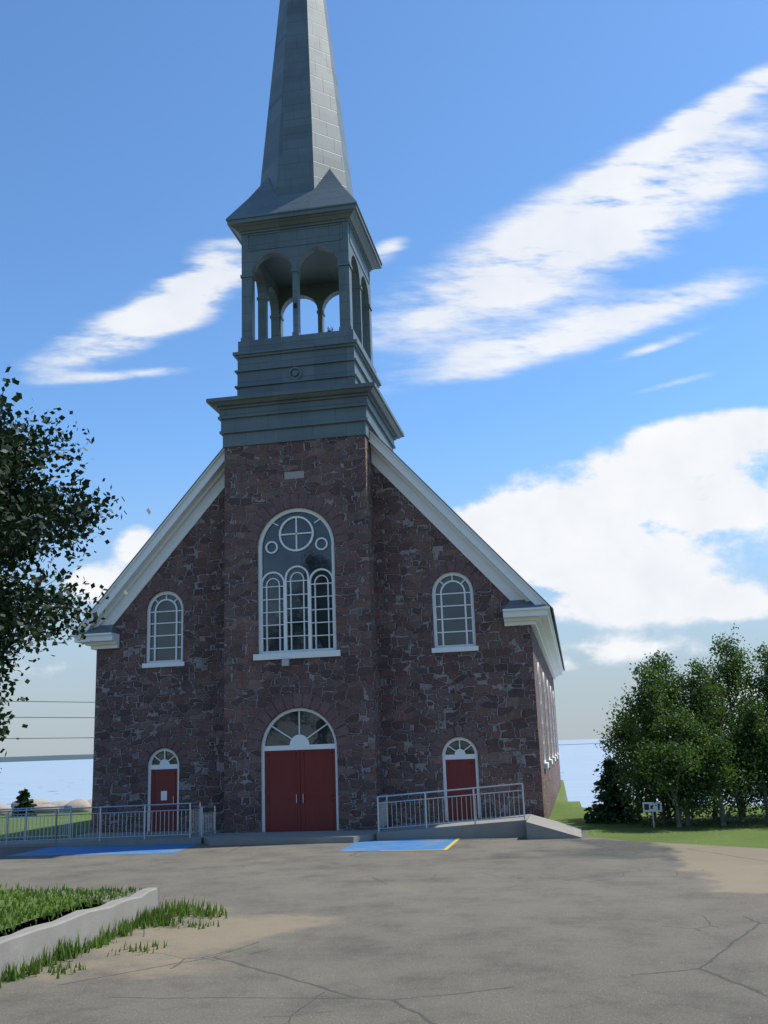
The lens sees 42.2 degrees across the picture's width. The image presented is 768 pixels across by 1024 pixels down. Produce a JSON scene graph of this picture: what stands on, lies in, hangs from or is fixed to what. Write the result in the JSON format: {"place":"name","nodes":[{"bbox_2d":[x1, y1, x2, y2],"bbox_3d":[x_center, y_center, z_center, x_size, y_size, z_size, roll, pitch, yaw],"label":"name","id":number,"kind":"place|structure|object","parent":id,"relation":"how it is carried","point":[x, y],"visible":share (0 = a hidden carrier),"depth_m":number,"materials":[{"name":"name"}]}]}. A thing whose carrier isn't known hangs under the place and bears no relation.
{"place":"outdoors","nodes":[
{"label":"outdoors","id":0,"kind":"place"},
{"bbox_2d":[0,754,92,761],"bbox_3d":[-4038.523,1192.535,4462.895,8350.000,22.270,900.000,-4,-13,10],"label":"shore land","id":1,"kind":"structure","parent":0,"point":[45,758],"depth_m":3641.56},
{"bbox_2d":[0,888,104,930],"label":"grass","id":2,"kind":"structure","parent":0,"point":[37,914],"depth_m":14.78,"materials":[{"name":"green plant"}]},
{"bbox_2d":[0,881,226,987],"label":"grass blades","id":3,"kind":"object","parent":2,"relation":"on","point":[156,917],"visible":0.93,"depth_m":14.35,"materials":[{"name":"green plant"}]},
{"bbox_2d":[0,367,150,755],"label":"maple tree","id":4,"kind":"object","parent":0,"point":[32,500],"depth_m":15.43,"materials":[{"name":"green plant"}]},
{"bbox_2d":[0,738,762,807],"bbox_3d":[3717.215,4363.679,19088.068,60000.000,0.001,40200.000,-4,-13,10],"label":"sea water","id":5,"kind":"structure","parent":0,"point":[61,780],"depth_m":323.25,"materials":[{"name":"blue liquid"}]},
{"bbox_2d":[561,742,622,744],"bbox_3d":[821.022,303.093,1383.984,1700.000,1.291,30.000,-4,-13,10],"label":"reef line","id":6,"kind":"object","parent":5,"relation":"on","point":[578,744],"visible":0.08,"depth_m":1469.40,"materials":[{"name":"grey"}]},
{"bbox_2d":[0,780,767,848],"bbox_3d":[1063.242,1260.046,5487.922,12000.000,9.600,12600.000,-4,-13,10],"label":"terrain","id":7,"kind":"structure","parent":0,"point":[697,832],"depth_m":28.44,"materials":[{"name":"green plant"}]},
{"bbox_2d":[10,789,36,816],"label":"shore spruce needles","id":8,"kind":"object","parent":7,"relation":"on","point":[23,799],"depth_m":44.76,"materials":[{"name":"green plant"}]},
{"bbox_2d":[0,798,634,814],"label":"shore boulders","id":9,"kind":"object","parent":7,"relation":"on","point":[77,803],"visible":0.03,"depth_m":46.64,"materials":[{"name":"beige stone"}]},
{"bbox_2d":[91,435,560,832],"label":"church stone walls","id":10,"kind":"structure","parent":7,"relation":"on","point":[392,699],"depth_m":30.61,"materials":[{"name":"brown stone"}]},
{"bbox_2d":[5,701,94,738],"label":"service wires","id":11,"kind":"object","parent":10,"relation":"attached to","point":[45,717],"visible":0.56,"depth_m":37.00,"materials":[{"name":"black rubber"}]},
{"bbox_2d":[282,659,290,665],"bbox_3d":[-2.937,4.521,29.950,0.220,0.223,0.220,-4,-13,10],"label":"facade floodlight","id":12,"kind":"object","parent":10,"relation":"attached to","point":[286,662],"visible":1,"depth_m":29.85,"materials":[{"name":"silver metal"}]},
{"bbox_2d":[206,0,403,450],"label":"steeple","id":13,"kind":"object","parent":10,"relation":"on","point":[296,223],"visible":0.99,"depth_m":33.81,"materials":[{"name":"paint"}]},
{"bbox_2d":[293,303,332,331],"bbox_3d":[-2.232,-6.318,33.397,1.688,1.200,0.585,9,-17,-40],"label":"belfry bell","id":14,"kind":"object","parent":13,"relation":"on","point":[295,306],"visible":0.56,"depth_m":33.11,"materials":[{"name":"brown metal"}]},
{"bbox_2d":[150,512,474,764],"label":"windows","id":15,"kind":"structure","parent":10,"relation":"in","point":[310,558],"depth_m":30.68,"materials":[{"name":"grey glass"}]},
{"bbox_2d":[150,749,477,831],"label":"doors","id":16,"kind":"structure","parent":10,"relation":"in","point":[309,775],"depth_m":29.35,"materials":[{"name":"red wood"}]},
{"bbox_2d":[71,430,563,831],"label":"white trim","id":17,"kind":"structure","parent":10,"relation":"attached to","point":[192,507],"depth_m":31.07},
{"bbox_2d":[71,428,564,670],"bbox_3d":[-0.028,2.337,45.532,15.400,8.813,29.000,-4,-13,10],"label":"roof","id":18,"kind":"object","parent":10,"relation":"on","point":[511,604],"visible":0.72,"depth_m":31.81,"materials":[{"name":"grey metal"}]},
{"bbox_2d":[0,828,767,1023],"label":"asphalt lot","id":19,"kind":"structure","parent":7,"relation":"on","point":[585,929],"depth_m":13.03,"materials":[{"name":"grey asphalt"}]},
{"bbox_2d":[0,887,159,980],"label":"concrete retaining wall","id":20,"kind":"structure","parent":19,"relation":"on","point":[29,942],"depth_m":13.09,"materials":[{"name":"grey concrete"}]},
{"bbox_2d":[9,838,460,855],"bbox_3d":[-3.995,8.838,26.195,11.750,0.004,2.880,-4,-13,10],"label":"parking bay paint","id":21,"kind":"object","parent":19,"relation":"on","point":[410,845],"visible":1,"depth_m":26.28,"materials":[{"name":"blue paint"}]},
{"bbox_2d":[0,813,581,847],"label":"walkway ramp","id":22,"kind":"structure","parent":19,"relation":"on","point":[530,826],"depth_m":27.10,"materials":[{"name":"grey concrete"}]},
{"bbox_2d":[0,783,524,844],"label":"railings","id":23,"kind":"object","parent":22,"relation":"on","point":[384,807],"visible":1,"depth_m":28.40,"materials":[{"name":"silver metal"}]},
{"bbox_2d":[583,756,642,824],"bbox_3d":[6.901,8.499,30.321,2.016,2.101,1.863,-4,-13,10],"label":"bank spruce","id":24,"kind":"object","parent":7,"relation":"on","point":[604,811],"depth_m":30.11,"materials":[{"name":"green plant"}]},
{"bbox_2d":[592,708,650,817],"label":"bank poplar leaves","id":25,"kind":"object","parent":7,"relation":"on","point":[616,739],"depth_m":31.81,"materials":[{"name":"green plant"}]},
{"bbox_2d":[602,661,699,824],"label":"bank poplar leaves","id":26,"kind":"object","parent":7,"relation":"on","point":[646,695],"depth_m":29.58,"materials":[{"name":"green plant"}]},
{"bbox_2d":[642,802,661,827],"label":"site signs","id":27,"kind":"object","parent":7,"relation":"on","point":[647,807],"visible":0.93,"depth_m":27.86,"materials":[{"name":"white metal"}]},
{"bbox_2d":[603,742,705,827],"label":"bank poplar leaves","id":28,"kind":"object","parent":7,"relation":"on","point":[636,800],"depth_m":28.58,"materials":[{"name":"green plant"}]},
{"bbox_2d":[605,731,709,825],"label":"bank poplar leaves","id":29,"kind":"object","parent":7,"relation":"on","point":[618,751],"depth_m":29.83,"materials":[{"name":"green plant"}]},
{"bbox_2d":[628,650,712,818],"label":"bank poplar leaves","id":30,"kind":"object","parent":7,"relation":"on","point":[661,664],"depth_m":31.18,"materials":[{"name":"green plant"}]},
{"bbox_2d":[631,705,734,825],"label":"bank poplar leaves","id":31,"kind":"object","parent":7,"relation":"on","point":[688,723],"depth_m":28.46,"materials":[{"name":"green plant"}]},
{"bbox_2d":[627,731,743,828],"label":"bank poplar leaves","id":32,"kind":"object","parent":7,"relation":"on","point":[670,757],"depth_m":27.47,"materials":[{"name":"green plant"}]},
{"bbox_2d":[667,657,757,823],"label":"bank poplar leaves","id":33,"kind":"object","parent":7,"relation":"on","point":[712,715],"depth_m":29.78,"materials":[{"name":"green plant"}]},
{"bbox_2d":[667,731,767,828],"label":"bank poplar leaves","id":34,"kind":"object","parent":7,"relation":"on","point":[722,748],"depth_m":27.45,"materials":[{"name":"green plant"}]},
{"bbox_2d":[689,624,766,815],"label":"bank poplar leaves","id":35,"kind":"object","parent":7,"relation":"on","point":[731,669],"depth_m":31.15,"materials":[{"name":"green plant"}]},
{"bbox_2d":[699,718,767,823],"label":"bank poplar leaves","id":36,"kind":"object","parent":7,"relation":"on","point":[719,732],"depth_m":28.54,"materials":[{"name":"green plant"}]},
{"bbox_2d":[722,638,767,818],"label":"bank poplar leaves","id":37,"kind":"object","parent":7,"relation":"on","point":[752,686],"depth_m":30.00,"materials":[{"name":"green plant"}]},
{"bbox_2d":[751,773,767,825],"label":"tree","id":38,"kind":"object","parent":7,"relation":"on","point":[761,811],"depth_m":27.57,"materials":[{"name":"green plant"}]},
{"bbox_2d":[0,0,767,756],"label":"sky","id":39,"kind":"structure","parent":0,"point":[563,204],"materials":[{"name":"blue"}]},
{"bbox_2d":[717,691,767,824],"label":"bank poplar leaves","id":40,"kind":"object","parent":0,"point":[762,731],"depth_m":28.18,"materials":[{"name":"green plant"}]}
]}

